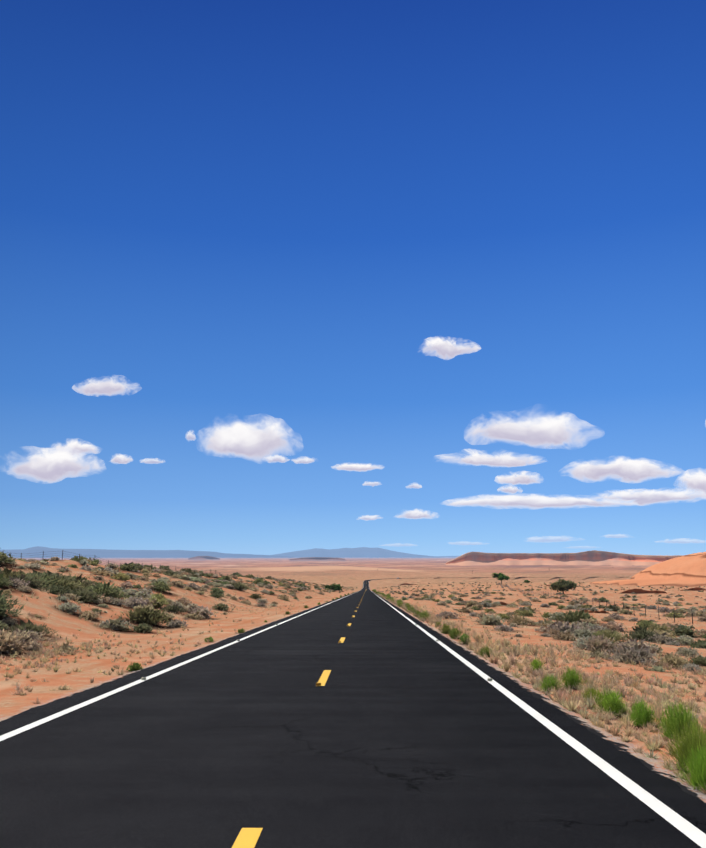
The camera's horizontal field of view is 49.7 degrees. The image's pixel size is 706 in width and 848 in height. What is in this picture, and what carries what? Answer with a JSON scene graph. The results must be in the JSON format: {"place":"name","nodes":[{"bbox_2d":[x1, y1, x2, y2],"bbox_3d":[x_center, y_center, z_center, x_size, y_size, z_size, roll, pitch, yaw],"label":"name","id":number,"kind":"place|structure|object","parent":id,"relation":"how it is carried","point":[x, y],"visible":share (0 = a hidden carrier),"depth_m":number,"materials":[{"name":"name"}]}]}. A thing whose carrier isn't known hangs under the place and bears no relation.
{"place":"outdoors","nodes":[
{"label":"outdoors","id":0,"kind":"place"},
{"bbox_2d":[10,448,101,482],"bbox_3d":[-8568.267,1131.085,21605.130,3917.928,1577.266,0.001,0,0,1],"label":"cloud","id":1,"kind":"structure","parent":0,"point":[50,465],"depth_m":21603.78,"materials":[{"name":"white"}]},
{"bbox_2d":[53,440,97,454],"bbox_3d":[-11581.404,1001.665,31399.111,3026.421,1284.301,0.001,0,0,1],"label":"cloud","id":2,"kind":"structure","parent":0,"point":[74,446],"depth_m":31395.04,"materials":[{"name":"white"}]},
{"bbox_2d":[72,378,136,395],"bbox_3d":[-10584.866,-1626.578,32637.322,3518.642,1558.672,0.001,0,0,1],"label":"cloud","id":3,"kind":"structure","parent":0,"point":[111,386],"depth_m":32639.12,"materials":[{"name":"white"}]},
{"bbox_2d":[111,454,131,463],"bbox_3d":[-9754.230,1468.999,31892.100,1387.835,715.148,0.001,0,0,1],"label":"cloud","id":4,"kind":"structure","parent":0,"point":[121,459],"depth_m":31890.95,"materials":[{"name":"white"}]},
{"bbox_2d":[0,546,293,557],"bbox_3d":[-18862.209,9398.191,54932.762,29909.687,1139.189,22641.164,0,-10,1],"label":"mountain","id":5,"kind":"structure","parent":0,"point":[50,553],"depth_m":53197.87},
{"bbox_2d":[141,458,162,463],"bbox_3d":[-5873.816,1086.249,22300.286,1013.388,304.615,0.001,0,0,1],"label":"cloud","id":6,"kind":"structure","parent":0,"point":[152,461],"depth_m":22300.70,"materials":[{"name":"white"}]},
{"bbox_2d":[186,431,194,439],"bbox_3d":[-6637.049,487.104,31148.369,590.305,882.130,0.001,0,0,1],"label":"cloud","id":7,"kind":"structure","parent":0,"point":[190,436],"depth_m":31148.47,"materials":[{"name":"white"}]},
{"bbox_2d":[203,418,291,460],"bbox_3d":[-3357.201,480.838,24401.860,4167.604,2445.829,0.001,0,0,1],"label":"cloud","id":8,"kind":"structure","parent":0,"point":[262,440],"depth_m":24401.11,"materials":[{"name":"white"}]},
{"bbox_2d":[265,455,288,462],"bbox_3d":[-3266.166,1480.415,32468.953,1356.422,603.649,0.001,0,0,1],"label":"cloud","id":9,"kind":"structure","parent":0,"point":[275,458],"depth_m":32468.85,"materials":[{"name":"white"}]},
{"bbox_2d":[292,457,313,463],"bbox_3d":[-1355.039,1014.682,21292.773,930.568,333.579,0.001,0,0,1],"label":"cloud","id":10,"kind":"structure","parent":0,"point":[304,460],"depth_m":21292.78,"materials":[{"name":"white"}]},
{"bbox_2d":[0,577,705,847],"bbox_3d":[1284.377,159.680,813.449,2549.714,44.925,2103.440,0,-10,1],"label":"road","id":11,"kind":"structure","parent":0,"point":[398,730],"depth_m":8.71,"materials":[{"name":"black asphalt"}]},
{"bbox_2d":[0,585,363,740],"bbox_3d":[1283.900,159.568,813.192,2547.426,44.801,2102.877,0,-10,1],"label":"road edge line","id":12,"kind":"object","parent":11,"relation":"on","point":[34,724],"visible":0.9,"depth_m":13.83,"materials":[{"name":"white paint"}]},
{"bbox_2d":[232,593,364,847],"bbox_3d":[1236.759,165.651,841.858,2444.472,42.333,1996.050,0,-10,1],"label":"road centre dashes","id":13,"kind":"structure","parent":11,"relation":"on","point":[247,837],"depth_m":6.04,"materials":[{"name":"yellow paint"}]},
{"bbox_2d":[141,595,491,680],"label":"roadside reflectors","id":14,"kind":"object","parent":11,"relation":"on","point":[144,678],"visible":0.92,"depth_m":16.16,"materials":[{"name":"black"}]},
{"bbox_2d":[374,593,705,847],"bbox_3d":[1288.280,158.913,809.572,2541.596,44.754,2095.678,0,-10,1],"label":"road edge line","id":15,"kind":"object","parent":11,"relation":"on","point":[696,835],"visible":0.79,"depth_m":8.26,"materials":[{"name":"white paint"}]},
{"bbox_2d":[0,552,705,803],"bbox_3d":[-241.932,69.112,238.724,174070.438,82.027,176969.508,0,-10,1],"label":"ground","id":16,"kind":"structure","parent":0,"point":[689,570],"depth_m":63.10,"materials":[{"name":"orange sand"}]},
{"bbox_2d":[7,550,311,583],"bbox_3d":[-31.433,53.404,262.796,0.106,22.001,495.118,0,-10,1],"label":"shrubs","id":17,"kind":"object","parent":16,"relation":"on","point":[142,565],"visible":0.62,"depth_m":122.44,"materials":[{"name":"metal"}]},
{"bbox_2d":[188,556,219,560],"bbox_3d":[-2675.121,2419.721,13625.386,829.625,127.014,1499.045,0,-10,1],"label":"butte","id":18,"kind":"object","parent":16,"relation":"on","point":[201,558],"visible":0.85,"depth_m":13476.65,"materials":[{"name":"stone"}]},
{"bbox_2d":[126,589,492,671],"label":"rabbitbrush shrubs","id":19,"kind":"object","parent":16,"relation":"on","point":[446,629],"visible":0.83,"depth_m":34.21,"materials":[{"name":"green plant"}]},
{"bbox_2d":[289,557,344,560],"bbox_3d":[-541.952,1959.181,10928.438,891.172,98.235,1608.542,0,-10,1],"label":"butte","id":20,"kind":"object","parent":16,"relation":"on","point":[318,559],"visible":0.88,"depth_m":10785.93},
{"bbox_2d":[323,583,342,590],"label":"bush","id":21,"kind":"object","parent":16,"relation":"on","point":[335,587],"visible":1,"depth_m":308.41,"materials":[{"name":"green plant"}]},
{"bbox_2d":[0,556,705,671],"bbox_3d":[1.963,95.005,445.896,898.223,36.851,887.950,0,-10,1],"label":"shrubs","id":22,"kind":"object","parent":16,"relation":"on","point":[638,651],"visible":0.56,"depth_m":47.18,"materials":[{"name":"green plant"}]},
{"bbox_2d":[0,558,705,793],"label":"dry grass tufts","id":23,"kind":"object","parent":16,"relation":"on","point":[575,702],"depth_m":18.64,"materials":[{"name":"plant"}]},
{"bbox_2d":[0,551,705,647],"bbox_3d":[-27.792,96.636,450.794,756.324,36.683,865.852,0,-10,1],"label":"shrubs","id":24,"kind":"object","parent":16,"relation":"on","point":[59,583],"visible":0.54,"depth_m":43.47,"materials":[{"name":"green plant"}]},
{"bbox_2d":[66,561,705,642],"bbox_3d":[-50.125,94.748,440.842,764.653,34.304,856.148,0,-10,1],"label":"shrubs","id":25,"kind":"object","parent":16,"relation":"on","point":[650,625],"visible":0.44,"depth_m":55.45,"materials":[{"name":"green plant"}]},
{"bbox_2d":[491,573,509,583],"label":"tree","id":26,"kind":"object","parent":16,"relation":"on","point":[499,576],"visible":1,"depth_m":501.46,"materials":[{"name":"green plant"}]},
{"bbox_2d":[549,579,576,593],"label":"tree","id":27,"kind":"object","parent":16,"relation":"on","point":[563,585],"visible":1,"depth_m":235.42,"materials":[{"name":"green plant"}]},
{"bbox_2d":[446,550,683,565],"bbox_3d":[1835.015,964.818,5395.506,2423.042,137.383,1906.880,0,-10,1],"label":"mesa","id":28,"kind":"structure","parent":16,"relation":"on","point":[597,558],"depth_m":5255.75,"materials":[{"name":"brown stone"}]},
{"bbox_2d":[578,610,609,613],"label":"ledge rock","id":29,"kind":"object","parent":16,"relation":"on","point":[586,611],"visible":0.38,"depth_m":84.10,"materials":[{"name":"stone"}]},
{"bbox_2d":[496,583,705,623],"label":"fence posts","id":30,"kind":"object","parent":16,"relation":"on","point":[519,589],"visible":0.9,"depth_m":95.57,"materials":[{"name":"wood"}]},
{"bbox_2d":[526,657,705,789],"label":"green roadside shrubs","id":31,"kind":"object","parent":16,"relation":"on","point":[679,725],"visible":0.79,"depth_m":10.44,"materials":[{"name":"green plant"}]},
{"bbox_2d":[618,588,665,593],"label":"ledge rock","id":32,"kind":"object","parent":16,"relation":"on","point":[637,591],"visible":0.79,"depth_m":238.71,"materials":[{"name":"stone"}]},
{"bbox_2d":[680,587,705,590],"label":"ledge rock","id":33,"kind":"object","parent":16,"relation":"on","point":[695,589],"visible":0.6,"depth_m":292.92,"materials":[{"name":"stone"}]},
{"bbox_2d":[0,0,705,555],"label":"sky","id":34,"kind":"structure","parent":0,"point":[228,212],"materials":[{"name":"blue"}]},
{"bbox_2d":[332,463,382,471],"bbox_3d":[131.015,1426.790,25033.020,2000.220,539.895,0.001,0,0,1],"label":"cloud","id":35,"kind":"structure","parent":0,"point":[355,467],"depth_m":25033.31,"materials":[{"name":"white"}]},
{"bbox_2d":[275,547,442,557],"bbox_3d":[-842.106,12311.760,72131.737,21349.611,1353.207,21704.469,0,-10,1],"label":"mountain","id":36,"kind":"structure","parent":0,"point":[362,552],"depth_m":69424.59,"materials":[{"name":"blue stone"}]},
{"bbox_2d":[360,515,380,519],"bbox_3d":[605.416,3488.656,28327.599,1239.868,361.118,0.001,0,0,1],"label":"cloud","id":37,"kind":"structure","parent":0,"point":[368,517],"depth_m":28327.47,"materials":[{"name":"white"}]},
{"bbox_2d":[362,482,379,485],"bbox_3d":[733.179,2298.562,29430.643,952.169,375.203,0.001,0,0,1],"label":"cloud","id":38,"kind":"structure","parent":0,"point":[371,483],"depth_m":29430.98,"materials":[{"name":"white"}]},
{"bbox_2d":[406,484,421,488],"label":"cloud","id":39,"kind":"structure","parent":0,"point":[418,486],"depth_m":20061.23,"materials":[{"name":"white"}]},
{"bbox_2d":[396,509,434,518],"bbox_3d":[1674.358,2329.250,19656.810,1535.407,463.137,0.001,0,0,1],"label":"cloud","id":40,"kind":"structure","parent":0,"point":[415,514],"depth_m":19657.68,"materials":[{"name":"white"}]},
{"bbox_2d":[423,337,480,359],"bbox_3d":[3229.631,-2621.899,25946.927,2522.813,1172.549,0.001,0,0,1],"label":"cloud","id":41,"kind":"structure","parent":0,"point":[442,348],"depth_m":25947.74,"materials":[{"name":"white"}]},
{"bbox_2d":[436,447,554,466],"bbox_3d":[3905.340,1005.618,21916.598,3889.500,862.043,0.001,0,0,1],"label":"cloud","id":42,"kind":"structure","parent":0,"point":[476,457],"depth_m":21914.72,"materials":[{"name":"white"}]},
{"bbox_2d":[497,485,522,493],"bbox_3d":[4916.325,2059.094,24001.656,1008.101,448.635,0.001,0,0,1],"label":"cloud","id":43,"kind":"structure","parent":0,"point":[511,489],"depth_m":24000.88,"materials":[{"name":"white"}]},
{"bbox_2d":[495,471,539,484],"bbox_3d":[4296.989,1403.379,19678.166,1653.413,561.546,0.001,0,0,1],"label":"cloud","id":44,"kind":"structure","parent":0,"point":[523,477],"depth_m":19678.13,"materials":[{"name":"white"}]},
{"bbox_2d":[466,414,590,446],"bbox_3d":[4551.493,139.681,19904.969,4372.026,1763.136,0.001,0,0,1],"label":"cloud","id":45,"kind":"structure","parent":0,"point":[545,431],"depth_m":19900.74,"materials":[{"name":"white"}]},
{"bbox_2d":[445,494,633,508],"bbox_3d":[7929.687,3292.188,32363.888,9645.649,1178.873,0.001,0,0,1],"label":"cloud","id":46,"kind":"structure","parent":0,"point":[533,501],"depth_m":32370.02,"materials":[{"name":"white"}]},
{"bbox_2d":[530,537,566,541],"bbox_3d":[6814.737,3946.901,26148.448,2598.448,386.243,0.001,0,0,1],"label":"cloud","id":47,"kind":"structure","parent":0,"point":[552,539],"depth_m":26148.51,"materials":[{"name":"white"}]},
{"bbox_2d":[606,535,624,537],"bbox_3d":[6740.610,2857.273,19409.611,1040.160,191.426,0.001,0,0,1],"label":"cloud","id":48,"kind":"structure","parent":0,"point":[615,536],"depth_m":19410.35,"materials":[{"name":"white"}]},
{"bbox_2d":[567,457,680,490],"bbox_3d":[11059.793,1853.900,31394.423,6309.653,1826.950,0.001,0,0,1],"label":"cloud","id":49,"kind":"structure","parent":0,"point":[623,469],"depth_m":31393.67,"materials":[{"name":"white"}]},
{"bbox_2d":[594,489,705,505],"bbox_3d":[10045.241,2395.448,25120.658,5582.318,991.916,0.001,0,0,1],"label":"cloud","id":50,"kind":"structure","parent":0,"point":[640,497],"depth_m":25125.12,"materials":[{"name":"white"}]},
{"bbox_2d":[665,539,690,542],"bbox_3d":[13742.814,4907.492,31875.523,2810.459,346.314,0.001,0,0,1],"label":"cloud","id":51,"kind":"structure","parent":0,"point":[684,541],"depth_m":31875.19,"materials":[{"name":"white"}]},
{"bbox_2d":[670,469,705,493],"bbox_3d":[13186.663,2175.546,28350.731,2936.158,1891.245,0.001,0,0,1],"label":"cloud","id":52,"kind":"structure","parent":0,"point":[694,481],"depth_m":28359.16,"materials":[{"name":"white"}]}
]}

